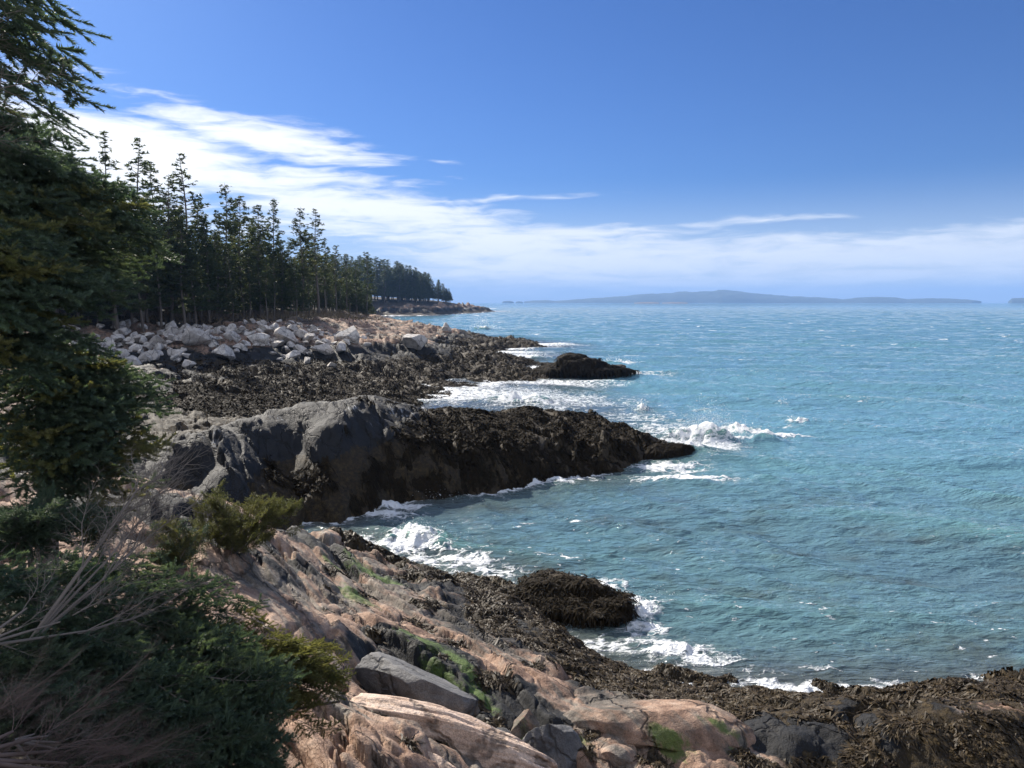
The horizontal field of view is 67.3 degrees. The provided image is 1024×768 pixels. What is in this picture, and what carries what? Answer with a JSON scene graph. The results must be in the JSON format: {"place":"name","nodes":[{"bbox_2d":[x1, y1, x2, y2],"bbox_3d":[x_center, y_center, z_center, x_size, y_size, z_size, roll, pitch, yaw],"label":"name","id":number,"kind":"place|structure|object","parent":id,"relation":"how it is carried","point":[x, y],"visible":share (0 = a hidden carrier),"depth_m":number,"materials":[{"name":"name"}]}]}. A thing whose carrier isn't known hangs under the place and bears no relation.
{"place":"outdoors","nodes":[
{"label":"outdoors","id":0,"kind":"place"},
{"bbox_2d":[0,553,431,767],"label":"dry grass","id":1,"kind":"structure","parent":0,"point":[216,757],"depth_m":5.87,"materials":[{"name":"plant"}]},
{"bbox_2d":[354,297,495,315],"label":"headland","id":2,"kind":"structure","parent":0,"point":[401,307],"depth_m":390.44,"materials":[{"name":"stone"}]},
{"bbox_2d":[358,258,376,291],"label":"spruce tree","id":3,"kind":"object","parent":2,"relation":"on","point":[363,274],"visible":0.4,"depth_m":390.17,"materials":[{"name":"green plant"}]},
{"bbox_2d":[374,261,390,299],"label":"spruce tree","id":4,"kind":"object","parent":2,"relation":"on","point":[379,262],"visible":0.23,"depth_m":412.45,"materials":[{"name":"green plant"}]},
{"bbox_2d":[375,259,399,301],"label":"spruce tree","id":5,"kind":"object","parent":2,"relation":"on","point":[390,281],"visible":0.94,"depth_m":396.61,"materials":[{"name":"green plant"}]},
{"bbox_2d":[391,261,406,301],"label":"spruce tree","id":6,"kind":"object","parent":2,"relation":"on","point":[395,274],"visible":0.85,"depth_m":402.06,"materials":[{"name":"green plant"}]},
{"bbox_2d":[387,265,413,301],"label":"spruce tree","id":7,"kind":"object","parent":2,"relation":"on","point":[402,281],"visible":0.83,"depth_m":401.23,"materials":[{"name":"green plant"}]},
{"bbox_2d":[397,268,416,301],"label":"spruce tree","id":8,"kind":"object","parent":2,"relation":"on","point":[408,289],"visible":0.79,"depth_m":404.16,"materials":[{"name":"green plant"}]},
{"bbox_2d":[406,271,425,301],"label":"spruce tree","id":9,"kind":"object","parent":2,"relation":"on","point":[418,287],"visible":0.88,"depth_m":407.75,"materials":[{"name":"green plant"}]},
{"bbox_2d":[0,301,1023,767],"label":"shore terrain","id":10,"kind":"structure","parent":0,"point":[286,573],"depth_m":10.37,"materials":[{"name":"stone"}]},
{"bbox_2d":[0,0,115,157],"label":"spruce tree","id":11,"kind":"object","parent":10,"relation":"on","point":[23,50],"visible":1,"depth_m":3.48,"materials":[{"name":"green plant"}]},
{"bbox_2d":[0,480,126,624],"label":"spruce shrub","id":12,"kind":"object","parent":10,"relation":"on","point":[29,526],"visible":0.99,"depth_m":5.59,"materials":[{"name":"green plant"}]},
{"bbox_2d":[0,213,142,398],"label":"spruce tree","id":13,"kind":"object","parent":10,"relation":"on","point":[42,270],"visible":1,"depth_m":5.87,"materials":[{"name":"green plant"}]},
{"bbox_2d":[0,302,181,583],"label":"spruce tree","id":14,"kind":"object","parent":10,"relation":"on","point":[64,437],"visible":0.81,"depth_m":6.73,"materials":[{"name":"green plant"}]},
{"bbox_2d":[0,83,184,300],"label":"spruce tree","id":15,"kind":"object","parent":10,"relation":"on","point":[55,196],"visible":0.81,"depth_m":7.08,"materials":[{"name":"green plant"}]},
{"bbox_2d":[0,542,189,755],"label":"creeping spruce","id":16,"kind":"object","parent":10,"relation":"on","point":[64,648],"visible":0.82,"depth_m":4.25,"materials":[{"name":"green plant"}]},
{"bbox_2d":[72,487,129,618],"bbox_3d":[-3.364,1.514,6.219,0.556,1.302,0.437,-3,7,-30],"label":"spruce shrub","id":17,"kind":"object","parent":10,"relation":"on","point":[94,540],"visible":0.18,"depth_m":6.16,"materials":[{"name":"green plant"}]},
{"bbox_2d":[0,534,205,644],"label":"dead shrub","id":18,"kind":"object","parent":10,"relation":"on","point":[44,626],"visible":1,"depth_m":4.11,"materials":[{"name":"grey wood"}]},
{"bbox_2d":[0,628,213,767],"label":"dead shrub","id":19,"kind":"object","parent":10,"relation":"on","point":[7,762],"visible":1,"depth_m":3.27,"materials":[{"name":"brown wood"}]},
{"bbox_2d":[12,702,118,759],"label":"dead twigs","id":20,"kind":"object","parent":19,"relation":"attached to","point":[29,742],"visible":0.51,"depth_m":3.41,"materials":[{"name":"brown wood"}]},
{"bbox_2d":[90,131,127,328],"bbox_3d":[-32.932,-11.911,62.697,4.731,17.128,4.128,5,9,31],"label":"spruce tree","id":21,"kind":"object","parent":10,"relation":"on","point":[104,158],"visible":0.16,"depth_m":62.22,"materials":[{"name":"needle foliage"},{"name":"bark"}]},
{"bbox_2d":[73,200,161,329],"bbox_3d":[-31.966,-9.467,61.583,6.708,12.419,6.724,-4,8,-36],"label":"spruce tree","id":22,"kind":"object","parent":10,"relation":"on","point":[135,307],"visible":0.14,"depth_m":61.92,"materials":[{"name":"green plant"}]},
{"bbox_2d":[110,334,124,341],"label":"boulder","id":23,"kind":"object","parent":10,"relation":"on","point":[117,337],"visible":0.79,"depth_m":58.98,"materials":[{"name":"stone"}]},
{"bbox_2d":[109,240,144,323],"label":"spruce tree","id":24,"kind":"object","parent":10,"relation":"on","point":[131,318],"visible":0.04,"depth_m":65.05,"materials":[{"name":"green plant"}]},
{"bbox_2d":[26,415,230,642],"bbox_3d":[-2.152,0.751,4.650,0.883,1.081,1.415,0,6,0],"label":"dead shrub","id":25,"kind":"object","parent":10,"relation":"on","point":[117,519],"visible":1,"depth_m":4.49,"materials":[{"name":"grey wood"}]},
{"bbox_2d":[126,355,141,364],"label":"boulder","id":26,"kind":"object","parent":10,"relation":"on","point":[134,359],"visible":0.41,"depth_m":51.91,"materials":[{"name":"stone"}]},
{"bbox_2d":[120,209,156,332],"bbox_3d":[-30.793,-8.994,63.232,3.150,10.906,3.142,4,8,31],"label":"spruce tree","id":27,"kind":"object","parent":10,"relation":"on","point":[146,248],"visible":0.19,"depth_m":63.42,"materials":[{"name":"green plant"}]},
{"bbox_2d":[119,137,163,321],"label":"spruce tree","id":28,"kind":"object","parent":10,"relation":"on","point":[146,166],"visible":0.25,"depth_m":65.27,"materials":[{"name":"needle foliage"},{"name":"bark"}]},
{"bbox_2d":[125,205,172,322],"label":"spruce tree","id":29,"kind":"object","parent":10,"relation":"on","point":[155,298],"visible":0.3,"depth_m":66.12,"materials":[{"name":"green plant"}]},
{"bbox_2d":[138,350,159,360],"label":"boulder","id":30,"kind":"object","parent":10,"relation":"on","point":[154,354],"visible":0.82,"depth_m":54.44,"materials":[{"name":"stone"}]},
{"bbox_2d":[0,557,311,767],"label":"creeping spruce","id":31,"kind":"object","parent":10,"relation":"on","point":[223,682],"visible":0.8,"depth_m":4.42,"materials":[{"name":"green plant"}]},
{"bbox_2d":[141,160,172,319],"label":"spruce tree","id":32,"kind":"object","parent":10,"relation":"on","point":[155,180],"visible":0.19,"depth_m":69.50,"materials":[{"name":"green plant"}]},
{"bbox_2d":[149,335,165,347],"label":"boulder","id":33,"kind":"object","parent":10,"relation":"on","point":[154,340],"visible":0.74,"depth_m":57.46,"materials":[{"name":"stone"}]},
{"bbox_2d":[145,212,170,326],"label":"spruce tree","id":34,"kind":"object","parent":10,"relation":"on","point":[159,275],"visible":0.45,"depth_m":65.89,"materials":[{"name":"green plant"}]},
{"bbox_2d":[150,174,190,320],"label":"spruce tree","id":35,"kind":"object","parent":10,"relation":"on","point":[174,211],"visible":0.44,"depth_m":68.38,"materials":[{"name":"needle foliage"},{"name":"bark"}]},
{"bbox_2d":[157,231,186,320],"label":"spruce tree","id":36,"kind":"object","parent":10,"relation":"on","point":[165,290],"visible":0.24,"depth_m":68.69,"materials":[{"name":"green plant"}]},
{"bbox_2d":[163,327,182,334],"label":"boulder","id":37,"kind":"object","parent":10,"relation":"on","point":[174,330],"visible":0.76,"depth_m":60.87,"materials":[{"name":"stone"}]},
{"bbox_2d":[167,349,182,359],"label":"boulder","id":38,"kind":"object","parent":10,"relation":"on","point":[171,352],"visible":0.66,"depth_m":55.65,"materials":[{"name":"stone"}]},
{"bbox_2d":[145,515,210,572],"bbox_3d":[-4.193,2.027,9.644,0.774,0.857,0.860,-4,7,-31],"label":"spruce shrub","id":39,"kind":"object","parent":10,"relation":"on","point":[180,551],"visible":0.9,"depth_m":9.55,"materials":[{"name":"green plant"}]},
{"bbox_2d":[160,217,203,324],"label":"spruce tree","id":40,"kind":"object","parent":10,"relation":"on","point":[191,254],"visible":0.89,"depth_m":67.27,"materials":[{"name":"green plant"}]},
{"bbox_2d":[182,359,195,366],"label":"boulder","id":41,"kind":"object","parent":10,"relation":"on","point":[186,363],"visible":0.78,"depth_m":48.96,"materials":[{"name":"stone"}]},
{"bbox_2d":[166,153,212,321],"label":"spruce tree","id":42,"kind":"object","parent":10,"relation":"on","point":[193,211],"visible":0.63,"depth_m":70.64,"materials":[{"name":"green plant"}]},
{"bbox_2d":[167,226,221,323],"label":"spruce tree","id":43,"kind":"object","parent":10,"relation":"on","point":[190,303],"visible":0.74,"depth_m":68.56,"materials":[{"name":"green plant"}]},
{"bbox_2d":[182,326,211,345],"bbox_3d":[-23.797,-3.636,57.656,1.962,1.652,1.797,-11,21,-36],"label":"boulder","id":44,"kind":"object","parent":10,"relation":"on","point":[191,335],"visible":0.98,"depth_m":57.06,"materials":[{"name":"stone"}]},
{"bbox_2d":[175,200,228,319],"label":"spruce tree","id":45,"kind":"object","parent":10,"relation":"on","point":[203,254],"visible":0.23,"depth_m":73.33,"materials":[{"name":"green plant"}]},
{"bbox_2d":[189,218,237,322],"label":"spruce tree","id":46,"kind":"object","parent":10,"relation":"on","point":[213,273],"visible":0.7,"depth_m":71.91,"materials":[{"name":"green plant"}]},
{"bbox_2d":[209,231,229,317],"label":"spruce tree","id":47,"kind":"object","parent":10,"relation":"on","point":[220,258],"visible":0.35,"depth_m":75.70,"materials":[{"name":"green plant"}]},
{"bbox_2d":[212,344,235,360],"bbox_3d":[-20.996,-2.335,56.075,1.706,1.168,1.427,13,0,-18],"label":"boulder","id":48,"kind":"object","parent":10,"relation":"on","point":[224,351],"visible":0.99,"depth_m":55.93,"materials":[{"name":"stone"}]},
{"bbox_2d":[59,307,393,327],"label":"dry grass","id":49,"kind":"structure","parent":10,"relation":"on","point":[328,314],"depth_m":82.59,"materials":[{"name":"plant"}]},
{"bbox_2d":[209,183,243,316],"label":"spruce tree","id":50,"kind":"object","parent":10,"relation":"on","point":[226,222],"visible":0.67,"depth_m":77.32,"materials":[{"name":"green plant"}]},
{"bbox_2d":[216,244,245,320],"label":"spruce tree","id":51,"kind":"object","parent":10,"relation":"on","point":[226,280],"visible":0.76,"depth_m":74.42,"materials":[{"name":"green plant"}]},
{"bbox_2d":[223,330,240,342],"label":"boulder","id":52,"kind":"object","parent":10,"relation":"on","point":[234,336],"visible":0.88,"depth_m":60.60,"materials":[{"name":"stone"}]},
{"bbox_2d":[223,217,247,279],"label":"spruce tree","id":53,"kind":"object","parent":10,"relation":"on","point":[241,235],"visible":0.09,"depth_m":89.44,"materials":[{"name":"green plant"}]},
{"bbox_2d":[223,196,259,314],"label":"spruce tree","id":54,"kind":"object","parent":10,"relation":"on","point":[249,241],"visible":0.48,"depth_m":82.04,"materials":[{"name":"green plant"}]},
{"bbox_2d":[187,478,304,554],"bbox_3d":[-3.626,1.851,10.569,1.548,1.117,0.934,-3,7,-28],"label":"spruce shrub","id":55,"kind":"object","parent":10,"relation":"on","point":[224,535],"visible":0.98,"depth_m":10.48,"materials":[{"name":"green plant"}]},
{"bbox_2d":[238,248,262,318],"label":"spruce tree","id":56,"kind":"object","parent":10,"relation":"on","point":[249,280],"visible":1,"depth_m":78.63,"materials":[{"name":"green plant"}]},
{"bbox_2d":[247,333,268,344],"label":"boulder","id":57,"kind":"object","parent":10,"relation":"on","point":[261,338],"visible":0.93,"depth_m":60.81,"materials":[{"name":"stone"}]},
{"bbox_2d":[239,234,281,316],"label":"spruce tree","id":58,"kind":"object","parent":10,"relation":"on","point":[255,291],"visible":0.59,"depth_m":82.78,"materials":[{"name":"green plant"}]},
{"bbox_2d":[241,204,279,315],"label":"spruce tree","id":59,"kind":"object","parent":10,"relation":"on","point":[258,225],"visible":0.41,"depth_m":84.34,"materials":[{"name":"green plant"}]},
{"bbox_2d":[256,259,274,319],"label":"spruce tree","id":60,"kind":"object","parent":10,"relation":"on","point":[263,287],"visible":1,"depth_m":78.42,"materials":[{"name":"green plant"}]},
{"bbox_2d":[252,199,298,316],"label":"spruce tree","id":61,"kind":"object","parent":10,"relation":"on","point":[273,254],"visible":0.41,"depth_m":86.40,"materials":[{"name":"green plant"}]},
{"bbox_2d":[269,259,281,318],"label":"spruce tree","id":62,"kind":"object","parent":10,"relation":"on","point":[274,283],"visible":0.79,"depth_m":81.44,"materials":[{"name":"green plant"}]},
{"bbox_2d":[198,603,355,738],"bbox_3d":[-1.755,2.109,5.497,1.261,1.017,0.908,-2,6,-18],"label":"creeping spruce","id":63,"kind":"object","parent":10,"relation":"on","point":[315,664],"visible":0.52,"depth_m":5.53,"materials":[{"name":"green plant"}]},
{"bbox_2d":[270,239,299,317],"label":"spruce tree","id":64,"kind":"object","parent":10,"relation":"on","point":[284,295],"visible":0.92,"depth_m":85.32,"materials":[{"name":"green plant"}]},
{"bbox_2d":[274,326,295,342],"bbox_3d":[-18.770,-4.039,63.533,1.776,1.457,1.209,-4,7,-32],"label":"boulder","id":65,"kind":"object","parent":10,"relation":"on","point":[285,334],"visible":0.86,"depth_m":63.27,"materials":[{"name":"stone"}]},
{"bbox_2d":[281,242,299,316],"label":"spruce tree","id":66,"kind":"object","parent":10,"relation":"on","point":[289,257],"visible":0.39,"depth_m":87.54,"materials":[{"name":"green plant"}]},
{"bbox_2d":[285,350,300,358],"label":"boulder","id":67,"kind":"object","parent":10,"relation":"on","point":[294,354],"visible":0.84,"depth_m":59.89,"materials":[{"name":"stone"}]},
{"bbox_2d":[286,263,305,315],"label":"spruce tree","id":68,"kind":"object","parent":10,"relation":"on","point":[297,279],"visible":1,"depth_m":84.01,"materials":[{"name":"green plant"}]},
{"bbox_2d":[293,344,308,354],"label":"boulder","id":69,"kind":"object","parent":10,"relation":"on","point":[302,349],"visible":0.91,"depth_m":62.14,"materials":[{"name":"stone"}]},
{"bbox_2d":[286,208,319,313],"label":"spruce tree","id":70,"kind":"object","parent":10,"relation":"on","point":[303,238],"visible":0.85,"depth_m":95.17,"materials":[{"name":"green plant"}]},
{"bbox_2d":[294,267,311,314],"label":"spruce tree","id":71,"kind":"object","parent":10,"relation":"on","point":[305,305],"visible":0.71,"depth_m":95.75,"materials":[{"name":"green plant"}]},
{"bbox_2d":[304,269,316,311],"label":"spruce tree","id":72,"kind":"object","parent":10,"relation":"on","point":[310,294],"visible":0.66,"depth_m":99.76,"materials":[{"name":"green plant"}]},
{"bbox_2d":[296,208,334,313],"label":"spruce tree","id":73,"kind":"object","parent":10,"relation":"on","point":[321,259],"visible":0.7,"depth_m":99.69,"materials":[{"name":"green plant"}]},
{"bbox_2d":[310,246,320,303],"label":"spruce tree","id":74,"kind":"object","parent":10,"relation":"on","point":[314,286],"visible":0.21,"depth_m":121.04,"materials":[{"name":"green plant"}]},
{"bbox_2d":[312,343,333,354],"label":"boulder","id":75,"kind":"object","parent":10,"relation":"on","point":[326,348],"visible":0.94,"depth_m":60.95,"materials":[{"name":"stone"}]},
{"bbox_2d":[314,239,333,312],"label":"spruce tree","id":76,"kind":"object","parent":10,"relation":"on","point":[328,282],"visible":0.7,"depth_m":105.69,"materials":[{"name":"green plant"}]},
{"bbox_2d":[0,395,658,530],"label":"rock ridge","id":77,"kind":"object","parent":10,"relation":"on","point":[313,432],"visible":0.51,"depth_m":22.94,"materials":[{"name":"stone"}]},
{"bbox_2d":[261,395,667,516],"bbox_3d":[-1.976,1.699,29.858,18.686,3.505,11.735,-5,8,-39],"label":"seaweed","id":78,"kind":"object","parent":77,"relation":"on","point":[490,423],"visible":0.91,"depth_m":25.93,"materials":[{"name":"plant"}]},
{"bbox_2d":[643,442,694,459],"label":"seaweed","id":79,"kind":"object","parent":77,"relation":"on","point":[677,452],"visible":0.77,"depth_m":29.42,"materials":[{"name":"plant"}]},
{"bbox_2d":[119,304,546,418],"bbox_3d":[-10.835,-7.274,81.728,57.202,10.286,92.730,-3,7,-26],"label":"seaweed","id":80,"kind":"object","parent":10,"relation":"on","point":[217,407],"visible":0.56,"depth_m":48.65,"materials":[{"name":"plant"}]},
{"bbox_2d":[327,245,343,310],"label":"spruce tree","id":81,"kind":"object","parent":10,"relation":"on","point":[335,281],"visible":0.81,"depth_m":117.82,"materials":[{"name":"green plant"}]},
{"bbox_2d":[335,341,345,352],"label":"boulder","id":82,"kind":"object","parent":10,"relation":"on","point":[341,346],"visible":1,"depth_m":60.33,"materials":[{"name":"stone"}]},
{"bbox_2d":[334,280,348,311],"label":"spruce tree","id":83,"kind":"object","parent":10,"relation":"on","point":[341,302],"visible":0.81,"depth_m":127.87,"materials":[{"name":"green plant"}]},
{"bbox_2d":[338,254,356,309],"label":"spruce tree","id":84,"kind":"object","parent":10,"relation":"on","point":[343,274],"visible":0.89,"depth_m":130.63,"materials":[{"name":"green plant"}]},
{"bbox_2d":[336,325,359,343],"bbox_3d":[-13.485,-4.042,63.153,1.735,1.506,1.918,-3,7,-27],"label":"boulder","id":85,"kind":"object","parent":10,"relation":"on","point":[351,334],"visible":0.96,"depth_m":62.78,"materials":[{"name":"stone"}]},
{"bbox_2d":[347,259,366,313],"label":"spruce tree","id":86,"kind":"object","parent":10,"relation":"on","point":[355,274],"visible":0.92,"depth_m":136.04,"materials":[{"name":"green plant"}]},
{"bbox_2d":[348,282,370,314],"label":"spruce tree","id":87,"kind":"object","parent":10,"relation":"on","point":[364,311],"visible":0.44,"depth_m":144.16,"materials":[{"name":"green plant"}]},
{"bbox_2d":[359,252,377,314],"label":"spruce tree","id":88,"kind":"object","parent":10,"relation":"on","point":[365,285],"visible":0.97,"depth_m":143.97,"materials":[{"name":"green plant"}]},
{"bbox_2d":[402,334,427,349],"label":"boulder","id":89,"kind":"object","parent":10,"relation":"on","point":[417,341],"visible":0.98,"depth_m":67.06,"materials":[{"name":"stone"}]},
{"bbox_2d":[355,652,479,715],"bbox_3d":[-1.017,3.510,8.614,1.545,0.774,0.602,5,8,37],"label":"dark boulder","id":90,"kind":"object","parent":10,"relation":"on","point":[381,673],"visible":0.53,"depth_m":8.42,"materials":[{"name":"stone"}]},
{"bbox_2d":[428,751,455,767],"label":"pink slab","id":91,"kind":"structure","parent":10,"relation":"on","point":[441,762],"depth_m":6.49,"materials":[{"name":"stone"}]},
{"bbox_2d":[350,693,557,767],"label":"pink slab","id":92,"kind":"structure","parent":10,"relation":"on","point":[485,745],"depth_m":7.20,"materials":[{"name":"stone"}]},
{"bbox_2d":[510,709,539,737],"bbox_3d":[0.138,3.948,8.835,0.350,0.383,0.354,0,6,0],"label":"mossy rock","id":93,"kind":"object","parent":10,"relation":"on","point":[525,721],"visible":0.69,"depth_m":8.74,"materials":[{"name":"stone"}]},
{"bbox_2d":[522,724,582,767],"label":"grey boulder","id":94,"kind":"object","parent":10,"relation":"on","point":[560,745],"visible":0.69,"depth_m":8.46,"materials":[{"name":"stone"}]},
{"bbox_2d":[512,569,635,621],"bbox_3d":[0.959,4.173,15.122,2.928,0.659,1.422,4,7,33],"label":"wave rock","id":95,"kind":"object","parent":10,"relation":"on","point":[599,616],"visible":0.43,"depth_m":14.88,"materials":[{"name":"stone"}]},
{"bbox_2d":[504,568,640,629],"bbox_3d":[0.968,4.374,15.161,3.306,1.189,1.850,2,6,20],"label":"seaweed","id":96,"kind":"object","parent":95,"relation":"on","point":[617,615],"visible":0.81,"depth_m":14.67,"materials":[{"name":"plant"}]},
{"bbox_2d":[601,743,637,765],"bbox_3d":[1.165,4.174,8.485,0.475,0.398,0.333,0,6,0],"label":"grey boulder","id":97,"kind":"object","parent":10,"relation":"on","point":[614,754],"visible":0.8,"depth_m":8.37,"materials":[{"name":"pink stone"}]},
{"bbox_2d":[563,699,755,751],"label":"mossy slab","id":98,"kind":"structure","parent":10,"relation":"on","point":[674,725],"depth_m":8.68,"materials":[{"name":"stone"}]},
{"bbox_2d":[320,526,1023,767],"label":"seaweed","id":99,"kind":"object","parent":10,"relation":"on","point":[995,745],"visible":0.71,"depth_m":10.06,"materials":[{"name":"plant"}]},
{"bbox_2d":[0,0,1023,302],"label":"sky","id":100,"kind":"structure","parent":0,"point":[498,151],"materials":[{"name":"blue"}]},
{"bbox_2d":[299,303,1023,692],"bbox_3d":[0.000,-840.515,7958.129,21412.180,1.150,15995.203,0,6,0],"label":"sea water","id":101,"kind":"structure","parent":0,"point":[861,521],"depth_m":23.88,"materials":[{"name":"liquid"}]},
{"bbox_2d":[533,353,635,375],"bbox_3d":[5.347,-1.341,63.257,7.748,2.569,6.165,6,9,45],"label":"islet","id":102,"kind":"object","parent":101,"relation":"in","point":[614,366],"visible":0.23,"depth_m":61.48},
{"bbox_2d":[532,352,640,379],"bbox_3d":[5.222,-0.926,63.294,9.060,3.556,7.557,6,9,45],"label":"seaweed","id":103,"kind":"object","parent":102,"relation":"on","point":[557,369],"visible":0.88,"depth_m":61.19,"materials":[{"name":"plant"}]},
{"bbox_2d":[391,311,802,665],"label":"sea spray","id":104,"kind":"object","parent":101,"relation":"on","point":[651,435],"visible":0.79,"depth_m":33.80,"materials":[{"name":"white"}]},
{"bbox_2d":[524,290,980,302],"bbox_3d":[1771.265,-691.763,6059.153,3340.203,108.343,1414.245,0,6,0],"label":"island hills","id":105,"kind":"structure","parent":0,"point":[723,296],"depth_m":5897.91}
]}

